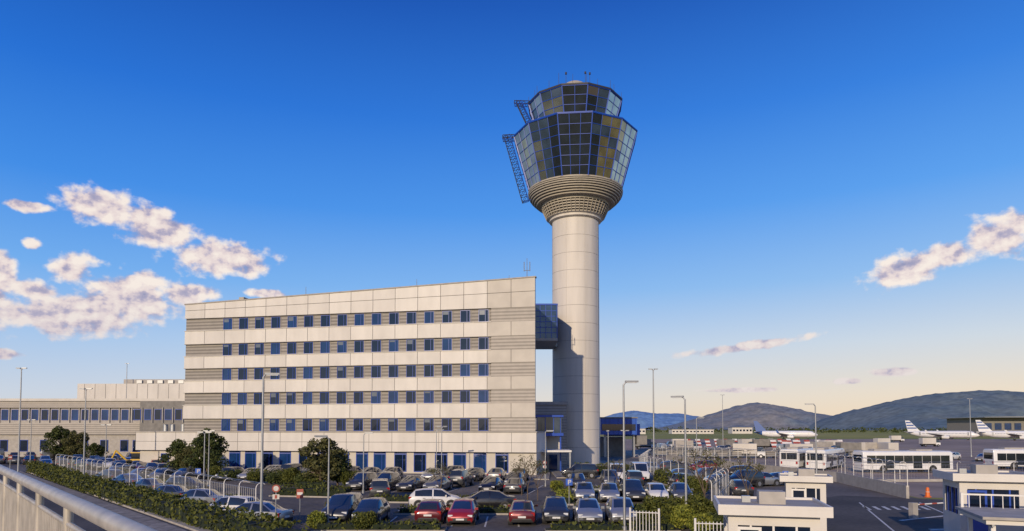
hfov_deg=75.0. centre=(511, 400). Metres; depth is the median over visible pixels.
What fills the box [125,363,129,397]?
street lamp
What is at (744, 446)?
airport service truck
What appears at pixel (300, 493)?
traffic sign
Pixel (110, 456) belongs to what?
parked car
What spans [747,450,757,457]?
baggage cart
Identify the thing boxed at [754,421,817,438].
airliner
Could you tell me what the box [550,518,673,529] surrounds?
hedge
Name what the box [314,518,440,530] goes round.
hedge
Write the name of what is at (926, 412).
hill
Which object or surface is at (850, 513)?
entrance road
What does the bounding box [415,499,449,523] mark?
parked car
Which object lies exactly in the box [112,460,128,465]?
parked car
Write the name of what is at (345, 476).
shrub
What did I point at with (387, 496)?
hedge
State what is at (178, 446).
tree
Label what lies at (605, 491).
parked car
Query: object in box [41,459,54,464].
parked car
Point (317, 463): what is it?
tree
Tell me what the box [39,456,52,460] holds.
parked car
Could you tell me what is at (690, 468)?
parked car
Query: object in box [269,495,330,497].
kerbed planting bed
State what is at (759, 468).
bare sapling tree
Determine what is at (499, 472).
parked car
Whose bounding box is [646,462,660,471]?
parked car
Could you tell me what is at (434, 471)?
bare sapling tree
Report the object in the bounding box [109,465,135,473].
parked car
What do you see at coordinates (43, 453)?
parked van
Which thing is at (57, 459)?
parked car
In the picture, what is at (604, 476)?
parked car
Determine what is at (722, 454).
baggage cart
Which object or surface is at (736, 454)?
baggage cart
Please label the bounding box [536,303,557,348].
glass link bridge
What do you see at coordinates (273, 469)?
parked car
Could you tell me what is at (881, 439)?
airport service truck
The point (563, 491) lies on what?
hedge
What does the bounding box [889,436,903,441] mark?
airport service truck
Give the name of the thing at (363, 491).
street lamp
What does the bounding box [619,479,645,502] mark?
parked car
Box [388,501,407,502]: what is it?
kerbed planting bed
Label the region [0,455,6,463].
parked car
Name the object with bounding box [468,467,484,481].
parked car
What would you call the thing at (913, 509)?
barrier arm gate
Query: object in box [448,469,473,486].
parked car
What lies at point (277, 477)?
shrub
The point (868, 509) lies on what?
road marking
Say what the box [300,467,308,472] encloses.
parked car
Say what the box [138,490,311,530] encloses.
hedge
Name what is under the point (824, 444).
airport service truck
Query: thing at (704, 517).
shrub
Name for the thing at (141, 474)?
parked car
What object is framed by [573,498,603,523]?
parked car
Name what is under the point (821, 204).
sky
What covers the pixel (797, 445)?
airport service truck
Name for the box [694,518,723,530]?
white picket gate
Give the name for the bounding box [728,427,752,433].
airport service building
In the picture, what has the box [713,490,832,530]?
guard booth
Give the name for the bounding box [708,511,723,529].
shrub
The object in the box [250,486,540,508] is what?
asphalt repair patch
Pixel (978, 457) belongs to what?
airport service car
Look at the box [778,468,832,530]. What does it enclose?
guard booth
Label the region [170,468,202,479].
parked car
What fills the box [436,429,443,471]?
street lamp
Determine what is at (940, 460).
apron bus
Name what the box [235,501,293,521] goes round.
parked car
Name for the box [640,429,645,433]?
airport service building
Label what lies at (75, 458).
parked car
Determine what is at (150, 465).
parked car
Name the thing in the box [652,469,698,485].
hedge
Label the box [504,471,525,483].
parked car
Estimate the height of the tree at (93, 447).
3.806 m
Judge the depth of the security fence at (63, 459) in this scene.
61.22 m
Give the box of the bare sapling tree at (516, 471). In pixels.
[511,464,531,495]
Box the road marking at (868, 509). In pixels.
[860,502,943,530]
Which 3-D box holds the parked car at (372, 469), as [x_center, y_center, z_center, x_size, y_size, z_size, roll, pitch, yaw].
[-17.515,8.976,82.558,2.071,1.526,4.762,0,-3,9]
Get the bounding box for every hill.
[606,410,698,428]
[646,402,830,429]
[791,390,1023,429]
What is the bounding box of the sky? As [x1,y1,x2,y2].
[0,0,1023,416]
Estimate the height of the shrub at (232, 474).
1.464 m
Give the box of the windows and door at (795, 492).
[785,487,819,499]
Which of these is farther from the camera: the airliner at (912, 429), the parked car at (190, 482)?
the airliner at (912, 429)
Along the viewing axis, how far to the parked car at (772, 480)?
71.58 m
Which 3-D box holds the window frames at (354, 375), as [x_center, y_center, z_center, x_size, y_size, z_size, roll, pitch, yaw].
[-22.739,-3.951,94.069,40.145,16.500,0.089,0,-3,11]
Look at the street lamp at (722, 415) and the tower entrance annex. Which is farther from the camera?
the street lamp at (722, 415)
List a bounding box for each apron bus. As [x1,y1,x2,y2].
[780,446,812,467]
[805,447,844,469]
[852,449,952,472]
[983,447,1023,468]
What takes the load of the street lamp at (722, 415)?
on the airport apron
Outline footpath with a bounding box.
[1,471,186,530]
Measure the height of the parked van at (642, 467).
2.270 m
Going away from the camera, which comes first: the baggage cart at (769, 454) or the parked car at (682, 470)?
the parked car at (682, 470)
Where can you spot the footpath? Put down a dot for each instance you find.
(153, 523)
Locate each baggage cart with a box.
[655,448,668,456]
[699,450,713,457]
[714,451,729,457]
[728,450,743,457]
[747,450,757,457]
[764,451,777,457]
[845,450,858,457]
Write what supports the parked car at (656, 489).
on the car park asphalt
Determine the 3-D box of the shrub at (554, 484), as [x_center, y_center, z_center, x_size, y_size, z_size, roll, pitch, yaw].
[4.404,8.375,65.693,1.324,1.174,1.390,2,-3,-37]
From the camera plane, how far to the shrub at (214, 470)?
80.50 m
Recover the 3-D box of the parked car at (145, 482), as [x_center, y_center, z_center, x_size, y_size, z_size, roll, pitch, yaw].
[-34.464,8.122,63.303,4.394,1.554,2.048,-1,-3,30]
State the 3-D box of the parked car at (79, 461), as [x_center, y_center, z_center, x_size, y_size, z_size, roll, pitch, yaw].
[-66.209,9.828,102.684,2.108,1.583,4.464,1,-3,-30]
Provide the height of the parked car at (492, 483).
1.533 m
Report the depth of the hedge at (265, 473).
77.21 m
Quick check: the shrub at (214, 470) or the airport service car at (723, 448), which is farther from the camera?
the airport service car at (723, 448)
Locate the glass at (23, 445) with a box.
[0,410,180,450]
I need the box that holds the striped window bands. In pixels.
[184,307,535,430]
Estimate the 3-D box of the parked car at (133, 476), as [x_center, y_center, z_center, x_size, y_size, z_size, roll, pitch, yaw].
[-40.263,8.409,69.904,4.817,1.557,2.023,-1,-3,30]
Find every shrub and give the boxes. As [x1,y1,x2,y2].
[207,465,220,478]
[218,469,241,479]
[246,471,259,482]
[265,471,286,483]
[281,467,300,483]
[293,472,318,483]
[306,510,327,528]
[340,470,356,485]
[351,511,377,529]
[550,480,563,490]
[630,503,648,523]
[642,494,682,523]
[669,504,694,529]
[679,492,715,513]
[686,512,713,530]
[689,478,708,493]
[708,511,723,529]
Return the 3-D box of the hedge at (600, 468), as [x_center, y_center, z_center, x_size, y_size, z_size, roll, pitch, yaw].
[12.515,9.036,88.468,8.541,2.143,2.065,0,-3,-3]
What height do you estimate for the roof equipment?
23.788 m
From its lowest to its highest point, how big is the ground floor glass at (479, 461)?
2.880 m
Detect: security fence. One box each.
[55,454,264,500]
[637,455,728,501]
[639,447,669,461]
[663,444,908,498]
[841,461,1023,481]
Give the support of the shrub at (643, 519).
on the car park asphalt
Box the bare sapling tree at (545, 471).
[524,464,547,500]
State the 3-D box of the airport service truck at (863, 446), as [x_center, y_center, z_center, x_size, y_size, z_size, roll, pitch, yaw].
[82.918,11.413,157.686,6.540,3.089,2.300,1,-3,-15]
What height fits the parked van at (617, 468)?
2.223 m
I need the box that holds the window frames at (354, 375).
[221,310,489,430]
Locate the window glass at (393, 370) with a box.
[222,310,487,429]
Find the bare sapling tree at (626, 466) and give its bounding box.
[603,459,629,485]
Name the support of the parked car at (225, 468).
on the car park asphalt
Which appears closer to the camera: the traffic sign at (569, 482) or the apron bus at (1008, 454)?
the traffic sign at (569, 482)
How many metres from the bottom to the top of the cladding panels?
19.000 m
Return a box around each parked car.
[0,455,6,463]
[7,455,20,463]
[22,455,35,464]
[24,452,35,457]
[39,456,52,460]
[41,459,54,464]
[55,456,65,463]
[57,459,71,468]
[70,454,82,465]
[74,459,89,469]
[92,458,104,469]
[94,469,124,478]
[102,458,115,469]
[106,455,118,459]
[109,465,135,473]
[110,453,121,459]
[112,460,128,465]
[112,473,143,485]
[130,468,154,477]
[130,478,169,490]
[134,462,146,468]
[145,462,157,469]
[146,484,188,495]
[147,468,177,479]
[154,463,167,469]
[165,476,208,488]
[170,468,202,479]
[175,488,227,504]
[206,495,259,509]
[215,467,244,480]
[219,467,234,480]
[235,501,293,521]
[237,468,263,480]
[263,465,280,469]
[263,467,283,472]
[280,463,302,469]
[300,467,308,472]
[321,492,363,522]
[346,472,376,490]
[347,466,361,471]
[351,497,389,521]
[360,467,382,472]
[369,478,391,496]
[370,472,400,487]
[383,467,402,477]
[396,475,425,491]
[408,488,460,507]
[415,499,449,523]
[421,468,443,478]
[423,475,452,489]
[443,465,464,476]
[446,498,478,524]
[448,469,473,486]
[462,490,515,507]
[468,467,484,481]
[478,476,504,490]
[487,468,506,479]
[503,478,527,493]
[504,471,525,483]
[508,500,537,524]
[540,496,570,523]
[561,463,597,478]
[567,473,586,487]
[572,481,596,501]
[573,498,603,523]
[597,483,621,502]
[600,469,620,485]
[605,496,637,523]
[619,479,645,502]
[625,470,643,485]
[644,482,668,497]
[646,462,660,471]
[659,461,688,470]
[665,468,701,478]
[667,473,688,485]
[667,482,693,500]
[689,460,716,470]
[695,467,724,477]
[703,474,733,488]
[725,479,753,495]
[728,465,755,475]
[731,470,764,487]
[752,472,782,486]
[769,472,784,485]
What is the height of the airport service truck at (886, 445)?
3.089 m
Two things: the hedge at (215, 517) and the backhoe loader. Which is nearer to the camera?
the hedge at (215, 517)
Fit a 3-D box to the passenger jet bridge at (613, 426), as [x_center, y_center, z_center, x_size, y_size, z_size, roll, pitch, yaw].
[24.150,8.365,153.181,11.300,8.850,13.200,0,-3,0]
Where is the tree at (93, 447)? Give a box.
[82,442,108,456]
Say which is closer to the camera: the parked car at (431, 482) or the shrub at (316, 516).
the shrub at (316, 516)
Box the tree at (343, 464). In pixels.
[323,447,351,486]
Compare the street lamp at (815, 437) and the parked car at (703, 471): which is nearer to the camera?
the street lamp at (815, 437)
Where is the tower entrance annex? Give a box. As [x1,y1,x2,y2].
[536,402,571,470]
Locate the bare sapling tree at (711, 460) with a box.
[672,448,726,496]
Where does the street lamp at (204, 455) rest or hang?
on the car park asphalt
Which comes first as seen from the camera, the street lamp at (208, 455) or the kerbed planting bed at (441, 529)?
the kerbed planting bed at (441, 529)
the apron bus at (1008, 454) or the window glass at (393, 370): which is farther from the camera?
the apron bus at (1008, 454)
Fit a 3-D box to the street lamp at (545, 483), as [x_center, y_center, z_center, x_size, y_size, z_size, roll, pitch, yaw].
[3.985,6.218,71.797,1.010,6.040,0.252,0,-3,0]
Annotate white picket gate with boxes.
[629,507,659,530]
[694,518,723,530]
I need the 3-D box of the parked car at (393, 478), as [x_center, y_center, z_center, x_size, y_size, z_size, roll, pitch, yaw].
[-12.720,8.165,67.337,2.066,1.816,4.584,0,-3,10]
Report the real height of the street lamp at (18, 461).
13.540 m
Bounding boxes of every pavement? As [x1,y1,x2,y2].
[98,471,549,479]
[550,461,665,477]
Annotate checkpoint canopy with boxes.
[955,492,1023,530]
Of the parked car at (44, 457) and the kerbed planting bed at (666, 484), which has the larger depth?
the parked car at (44, 457)
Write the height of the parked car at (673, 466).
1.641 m
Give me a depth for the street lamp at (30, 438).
99.80 m
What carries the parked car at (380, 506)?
on the car park asphalt
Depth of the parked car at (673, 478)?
69.97 m
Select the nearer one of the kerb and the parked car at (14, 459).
the kerb
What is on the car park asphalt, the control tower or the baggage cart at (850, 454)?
the control tower
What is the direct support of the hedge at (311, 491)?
on the kerbed planting bed at (303, 496)
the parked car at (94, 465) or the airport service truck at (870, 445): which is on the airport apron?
the airport service truck at (870, 445)
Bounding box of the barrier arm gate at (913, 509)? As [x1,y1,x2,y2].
[908,502,942,518]
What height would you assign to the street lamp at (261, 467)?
9.340 m
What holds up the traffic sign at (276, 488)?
on the car park asphalt
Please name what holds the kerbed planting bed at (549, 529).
on the car park asphalt
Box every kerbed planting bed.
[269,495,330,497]
[310,527,446,530]
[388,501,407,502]
[393,511,507,514]
[545,528,680,530]
[650,480,707,493]
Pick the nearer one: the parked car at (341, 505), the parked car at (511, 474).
the parked car at (341, 505)
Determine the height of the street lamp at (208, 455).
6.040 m
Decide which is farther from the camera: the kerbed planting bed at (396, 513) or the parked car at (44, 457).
the parked car at (44, 457)
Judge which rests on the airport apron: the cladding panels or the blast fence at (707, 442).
the blast fence at (707, 442)
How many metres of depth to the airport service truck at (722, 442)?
202.19 m
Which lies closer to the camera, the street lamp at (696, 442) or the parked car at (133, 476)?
the parked car at (133, 476)
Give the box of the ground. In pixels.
[600,430,1018,498]
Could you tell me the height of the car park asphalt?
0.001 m
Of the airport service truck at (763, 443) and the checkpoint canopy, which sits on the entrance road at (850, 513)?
the checkpoint canopy
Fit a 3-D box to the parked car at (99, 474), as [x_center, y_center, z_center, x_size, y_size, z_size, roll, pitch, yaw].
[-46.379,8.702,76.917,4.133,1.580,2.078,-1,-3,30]
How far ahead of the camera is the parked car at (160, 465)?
89.22 m
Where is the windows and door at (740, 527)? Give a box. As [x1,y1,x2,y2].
[725,519,809,530]
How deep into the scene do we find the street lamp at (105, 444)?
79.83 m
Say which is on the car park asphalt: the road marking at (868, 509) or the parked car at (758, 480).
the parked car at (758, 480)
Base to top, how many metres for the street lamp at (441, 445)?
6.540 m
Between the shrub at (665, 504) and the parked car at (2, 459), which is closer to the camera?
the shrub at (665, 504)
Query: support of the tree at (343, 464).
on the car park asphalt
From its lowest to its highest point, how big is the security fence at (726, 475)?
2.674 m
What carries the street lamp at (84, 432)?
on the car park asphalt
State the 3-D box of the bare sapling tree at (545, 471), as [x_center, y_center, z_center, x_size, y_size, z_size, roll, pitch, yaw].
[2.008,7.019,57.120,2.397,3.158,1.412,0,-3,6]
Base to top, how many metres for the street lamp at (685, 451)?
8.240 m
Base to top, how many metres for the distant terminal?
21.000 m
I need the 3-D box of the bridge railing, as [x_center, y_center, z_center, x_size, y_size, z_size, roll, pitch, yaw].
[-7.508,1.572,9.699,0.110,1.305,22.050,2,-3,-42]
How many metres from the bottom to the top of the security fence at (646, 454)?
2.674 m
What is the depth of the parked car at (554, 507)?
43.09 m
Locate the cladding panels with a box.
[182,276,536,418]
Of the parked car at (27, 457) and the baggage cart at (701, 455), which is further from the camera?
the baggage cart at (701, 455)
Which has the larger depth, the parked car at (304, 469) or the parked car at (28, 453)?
the parked car at (28, 453)
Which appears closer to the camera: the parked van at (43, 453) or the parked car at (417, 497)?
the parked car at (417, 497)
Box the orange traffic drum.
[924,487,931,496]
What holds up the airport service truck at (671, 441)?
on the airport apron
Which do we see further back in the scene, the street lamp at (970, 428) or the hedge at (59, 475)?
the street lamp at (970, 428)
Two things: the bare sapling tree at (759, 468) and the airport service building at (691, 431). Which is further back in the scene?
the airport service building at (691, 431)
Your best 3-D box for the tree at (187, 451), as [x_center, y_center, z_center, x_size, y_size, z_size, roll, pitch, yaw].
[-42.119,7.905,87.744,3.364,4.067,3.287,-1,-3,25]
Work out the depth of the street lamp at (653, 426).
89.82 m
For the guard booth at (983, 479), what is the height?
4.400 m
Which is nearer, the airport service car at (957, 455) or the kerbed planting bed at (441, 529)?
the kerbed planting bed at (441, 529)
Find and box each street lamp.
[16,368,26,471]
[27,419,35,461]
[79,388,92,477]
[101,424,111,469]
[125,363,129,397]
[197,431,211,487]
[203,430,214,483]
[259,373,279,519]
[314,435,329,522]
[362,432,372,493]
[436,426,446,474]
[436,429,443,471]
[544,430,553,485]
[606,430,608,482]
[622,380,638,529]
[649,369,656,473]
[671,396,688,527]
[696,417,703,476]
[722,395,723,450]
[805,403,817,473]
[966,398,972,456]
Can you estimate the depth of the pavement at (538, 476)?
86.83 m
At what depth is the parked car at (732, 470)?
85.22 m
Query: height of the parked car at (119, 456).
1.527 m
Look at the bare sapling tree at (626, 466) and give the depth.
62.62 m
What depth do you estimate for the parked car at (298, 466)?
83.58 m
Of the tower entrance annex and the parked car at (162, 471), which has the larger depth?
the tower entrance annex
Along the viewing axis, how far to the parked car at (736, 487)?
60.04 m
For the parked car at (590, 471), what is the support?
on the car park asphalt
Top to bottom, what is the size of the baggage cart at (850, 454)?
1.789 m
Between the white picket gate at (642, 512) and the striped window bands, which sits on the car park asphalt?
the white picket gate at (642, 512)
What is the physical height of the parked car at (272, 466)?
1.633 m
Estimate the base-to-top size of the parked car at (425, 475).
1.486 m
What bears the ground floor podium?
on the car park asphalt
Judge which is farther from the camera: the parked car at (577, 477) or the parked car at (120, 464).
the parked car at (120, 464)
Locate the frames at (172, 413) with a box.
[1,407,183,451]
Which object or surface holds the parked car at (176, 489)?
on the car park asphalt
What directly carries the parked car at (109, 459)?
on the car park asphalt
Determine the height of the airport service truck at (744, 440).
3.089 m
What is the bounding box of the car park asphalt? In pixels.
[7,456,942,530]
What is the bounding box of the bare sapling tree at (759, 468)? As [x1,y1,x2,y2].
[722,457,765,494]
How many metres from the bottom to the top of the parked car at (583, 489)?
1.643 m
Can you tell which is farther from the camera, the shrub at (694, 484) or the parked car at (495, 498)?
the shrub at (694, 484)
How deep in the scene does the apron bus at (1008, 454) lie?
102.83 m
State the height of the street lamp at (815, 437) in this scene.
8.540 m
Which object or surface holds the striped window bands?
attached to the cladding panels
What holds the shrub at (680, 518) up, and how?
on the car park asphalt
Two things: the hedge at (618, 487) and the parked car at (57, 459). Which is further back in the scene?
the parked car at (57, 459)
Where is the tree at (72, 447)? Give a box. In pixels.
[61,430,89,456]
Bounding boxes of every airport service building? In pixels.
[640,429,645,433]
[668,429,713,433]
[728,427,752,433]
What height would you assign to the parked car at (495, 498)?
1.545 m
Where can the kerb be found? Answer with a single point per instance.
(184, 525)
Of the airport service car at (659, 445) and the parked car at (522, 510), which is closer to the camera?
the parked car at (522, 510)
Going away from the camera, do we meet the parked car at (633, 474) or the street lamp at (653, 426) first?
the parked car at (633, 474)
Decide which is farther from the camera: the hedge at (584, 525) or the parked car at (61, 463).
the parked car at (61, 463)
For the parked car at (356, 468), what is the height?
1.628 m
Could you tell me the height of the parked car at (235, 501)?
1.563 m
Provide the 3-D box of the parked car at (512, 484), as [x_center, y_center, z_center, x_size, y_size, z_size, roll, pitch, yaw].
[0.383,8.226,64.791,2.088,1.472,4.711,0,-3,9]
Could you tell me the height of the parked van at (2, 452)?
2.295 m
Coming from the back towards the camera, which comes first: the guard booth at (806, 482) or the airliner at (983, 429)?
the airliner at (983, 429)
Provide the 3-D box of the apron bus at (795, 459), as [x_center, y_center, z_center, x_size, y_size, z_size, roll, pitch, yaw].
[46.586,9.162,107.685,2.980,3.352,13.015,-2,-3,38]
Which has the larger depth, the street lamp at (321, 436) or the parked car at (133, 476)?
the parked car at (133, 476)
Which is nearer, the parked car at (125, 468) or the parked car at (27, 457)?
the parked car at (125, 468)
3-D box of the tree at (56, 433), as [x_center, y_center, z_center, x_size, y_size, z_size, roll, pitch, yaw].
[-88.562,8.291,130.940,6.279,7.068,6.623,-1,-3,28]
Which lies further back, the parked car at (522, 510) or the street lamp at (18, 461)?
the street lamp at (18, 461)
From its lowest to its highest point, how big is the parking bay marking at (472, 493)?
0.001 m
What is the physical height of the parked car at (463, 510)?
1.531 m
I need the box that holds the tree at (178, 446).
[157,439,193,467]
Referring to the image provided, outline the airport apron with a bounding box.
[611,439,1023,497]
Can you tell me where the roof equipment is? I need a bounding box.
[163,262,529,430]
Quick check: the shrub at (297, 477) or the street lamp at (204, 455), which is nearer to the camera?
the street lamp at (204, 455)
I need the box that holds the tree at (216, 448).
[182,427,229,477]
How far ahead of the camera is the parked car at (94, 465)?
100.13 m
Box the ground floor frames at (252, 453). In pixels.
[161,451,507,472]
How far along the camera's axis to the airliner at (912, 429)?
389.19 m
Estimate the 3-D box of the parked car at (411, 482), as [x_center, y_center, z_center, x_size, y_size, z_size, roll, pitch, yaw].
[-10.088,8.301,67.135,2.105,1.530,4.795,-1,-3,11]
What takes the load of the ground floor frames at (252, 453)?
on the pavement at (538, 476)
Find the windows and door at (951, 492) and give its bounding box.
[946,485,1018,530]
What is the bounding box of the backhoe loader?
[111,450,139,464]
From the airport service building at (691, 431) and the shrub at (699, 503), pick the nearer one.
the shrub at (699, 503)
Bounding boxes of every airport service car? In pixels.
[655,443,665,450]
[716,446,730,449]
[776,444,784,451]
[952,452,960,459]
[975,453,982,460]
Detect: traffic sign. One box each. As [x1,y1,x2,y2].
[195,468,200,473]
[272,485,279,524]
[297,489,302,519]
[566,479,571,510]
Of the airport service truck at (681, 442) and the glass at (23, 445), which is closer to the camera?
the glass at (23, 445)
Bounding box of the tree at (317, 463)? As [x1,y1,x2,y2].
[298,437,349,481]
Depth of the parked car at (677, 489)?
56.18 m
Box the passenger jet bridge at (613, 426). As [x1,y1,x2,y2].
[600,417,646,456]
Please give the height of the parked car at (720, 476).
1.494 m
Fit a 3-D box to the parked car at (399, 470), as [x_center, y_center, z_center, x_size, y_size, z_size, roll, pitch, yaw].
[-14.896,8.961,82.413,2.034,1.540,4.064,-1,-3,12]
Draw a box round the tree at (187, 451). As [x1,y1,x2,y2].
[174,446,201,467]
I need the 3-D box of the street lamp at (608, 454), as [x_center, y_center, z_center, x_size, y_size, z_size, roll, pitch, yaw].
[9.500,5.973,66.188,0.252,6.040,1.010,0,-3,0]
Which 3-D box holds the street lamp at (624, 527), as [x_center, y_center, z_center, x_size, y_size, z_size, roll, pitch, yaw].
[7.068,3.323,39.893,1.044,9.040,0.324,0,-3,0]
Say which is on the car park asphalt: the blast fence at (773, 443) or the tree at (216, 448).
the tree at (216, 448)
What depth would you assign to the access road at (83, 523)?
50.89 m
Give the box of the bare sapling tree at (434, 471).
[426,463,450,487]
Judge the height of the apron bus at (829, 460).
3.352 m
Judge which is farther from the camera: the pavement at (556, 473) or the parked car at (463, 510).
the pavement at (556, 473)
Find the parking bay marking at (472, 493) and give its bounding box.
[215,479,615,526]
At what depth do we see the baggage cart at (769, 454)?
141.04 m
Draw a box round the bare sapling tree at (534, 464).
[510,454,544,499]
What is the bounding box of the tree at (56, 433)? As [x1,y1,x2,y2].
[40,425,81,456]
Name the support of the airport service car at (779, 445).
on the airport apron
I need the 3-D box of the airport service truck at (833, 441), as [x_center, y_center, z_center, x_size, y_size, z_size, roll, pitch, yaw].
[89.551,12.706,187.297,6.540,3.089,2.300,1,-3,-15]
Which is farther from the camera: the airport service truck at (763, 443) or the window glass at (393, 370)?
the airport service truck at (763, 443)
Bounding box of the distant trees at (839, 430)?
[646,426,946,432]
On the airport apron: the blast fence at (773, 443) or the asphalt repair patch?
the blast fence at (773, 443)
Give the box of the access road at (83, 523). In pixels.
[0,458,106,530]
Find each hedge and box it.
[25,460,89,488]
[71,473,159,508]
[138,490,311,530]
[245,467,310,480]
[271,482,351,495]
[298,478,327,487]
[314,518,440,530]
[372,493,472,501]
[397,503,509,512]
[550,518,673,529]
[554,485,575,502]
[573,484,667,493]
[575,461,628,474]
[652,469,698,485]
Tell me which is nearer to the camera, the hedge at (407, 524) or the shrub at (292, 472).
the hedge at (407, 524)
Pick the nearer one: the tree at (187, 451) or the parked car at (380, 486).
the parked car at (380, 486)
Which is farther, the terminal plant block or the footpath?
the terminal plant block
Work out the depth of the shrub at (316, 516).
40.40 m
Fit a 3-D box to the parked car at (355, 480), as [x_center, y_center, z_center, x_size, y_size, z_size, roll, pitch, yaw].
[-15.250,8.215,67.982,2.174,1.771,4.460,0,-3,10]
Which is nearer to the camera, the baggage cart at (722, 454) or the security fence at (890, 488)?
the security fence at (890, 488)
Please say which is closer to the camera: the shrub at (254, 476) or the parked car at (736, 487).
the parked car at (736, 487)
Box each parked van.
[0,448,4,456]
[40,449,53,459]
[609,462,625,480]
[629,461,649,481]
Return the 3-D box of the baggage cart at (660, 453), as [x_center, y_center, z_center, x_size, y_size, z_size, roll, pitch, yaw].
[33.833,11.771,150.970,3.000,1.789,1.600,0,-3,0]
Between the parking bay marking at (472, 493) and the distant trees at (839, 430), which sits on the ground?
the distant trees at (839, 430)
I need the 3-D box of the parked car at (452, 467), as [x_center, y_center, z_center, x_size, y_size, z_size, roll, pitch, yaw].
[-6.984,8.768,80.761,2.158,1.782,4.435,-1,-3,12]
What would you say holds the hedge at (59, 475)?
on the car park asphalt
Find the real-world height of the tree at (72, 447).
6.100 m
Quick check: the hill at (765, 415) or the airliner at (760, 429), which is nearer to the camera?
the airliner at (760, 429)
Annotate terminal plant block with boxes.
[77,379,184,397]
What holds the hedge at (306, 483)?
on the kerbed planting bed
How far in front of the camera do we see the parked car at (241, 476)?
79.08 m
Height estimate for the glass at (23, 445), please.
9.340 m
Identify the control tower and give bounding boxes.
[502,71,637,464]
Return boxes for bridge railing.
[0,464,157,530]
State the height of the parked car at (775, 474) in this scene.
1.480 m
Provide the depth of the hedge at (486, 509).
47.96 m
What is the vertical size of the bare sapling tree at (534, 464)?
4.087 m
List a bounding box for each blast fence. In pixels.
[688,439,800,446]
[770,440,842,446]
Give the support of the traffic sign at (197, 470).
on the car park asphalt
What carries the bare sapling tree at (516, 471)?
on the car park asphalt
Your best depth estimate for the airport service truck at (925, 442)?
238.48 m
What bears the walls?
on the car park asphalt
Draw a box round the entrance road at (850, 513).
[826,496,943,530]
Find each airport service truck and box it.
[635,439,655,448]
[666,439,687,446]
[674,440,698,449]
[716,439,737,446]
[733,443,764,457]
[738,439,751,442]
[748,439,768,447]
[767,439,780,447]
[785,444,812,448]
[810,442,834,447]
[818,440,838,444]
[831,442,861,452]
[861,442,865,450]
[865,442,876,450]
[873,438,893,442]
[877,442,898,449]
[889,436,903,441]
[919,438,940,446]
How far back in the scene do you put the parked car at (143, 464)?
93.68 m
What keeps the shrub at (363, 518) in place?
on the kerbed planting bed at (441, 529)
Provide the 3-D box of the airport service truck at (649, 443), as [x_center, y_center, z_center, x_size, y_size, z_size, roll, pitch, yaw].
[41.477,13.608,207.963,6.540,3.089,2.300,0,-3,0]
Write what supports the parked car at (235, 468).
on the car park asphalt
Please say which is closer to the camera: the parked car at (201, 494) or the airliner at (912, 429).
the parked car at (201, 494)
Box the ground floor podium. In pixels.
[135,431,546,474]
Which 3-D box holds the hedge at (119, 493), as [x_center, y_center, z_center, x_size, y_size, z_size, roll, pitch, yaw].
[-35.558,7.891,59.211,2.164,1.917,24.304,2,-3,-43]
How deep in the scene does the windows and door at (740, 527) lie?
23.25 m
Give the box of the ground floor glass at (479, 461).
[161,451,507,471]
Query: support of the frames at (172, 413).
attached to the walls
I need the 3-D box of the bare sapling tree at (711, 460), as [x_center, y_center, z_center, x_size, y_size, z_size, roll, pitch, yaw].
[13.164,5.727,46.684,3.666,4.830,2.160,-1,-3,22]
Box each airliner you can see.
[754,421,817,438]
[904,420,979,439]
[976,420,1023,440]
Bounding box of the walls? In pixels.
[0,398,184,456]
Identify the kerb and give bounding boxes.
[31,473,211,530]
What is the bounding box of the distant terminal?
[938,416,1023,435]
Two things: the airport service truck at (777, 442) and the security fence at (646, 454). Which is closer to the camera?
the security fence at (646, 454)
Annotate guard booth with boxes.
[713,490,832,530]
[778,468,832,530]
[930,464,1023,530]
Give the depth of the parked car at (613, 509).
42.99 m
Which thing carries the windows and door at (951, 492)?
in the guard booth at (983, 479)
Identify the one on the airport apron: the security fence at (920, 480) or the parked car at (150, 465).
the security fence at (920, 480)
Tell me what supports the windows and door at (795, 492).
in the guard booth at (806, 482)
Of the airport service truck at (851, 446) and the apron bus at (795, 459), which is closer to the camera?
the apron bus at (795, 459)

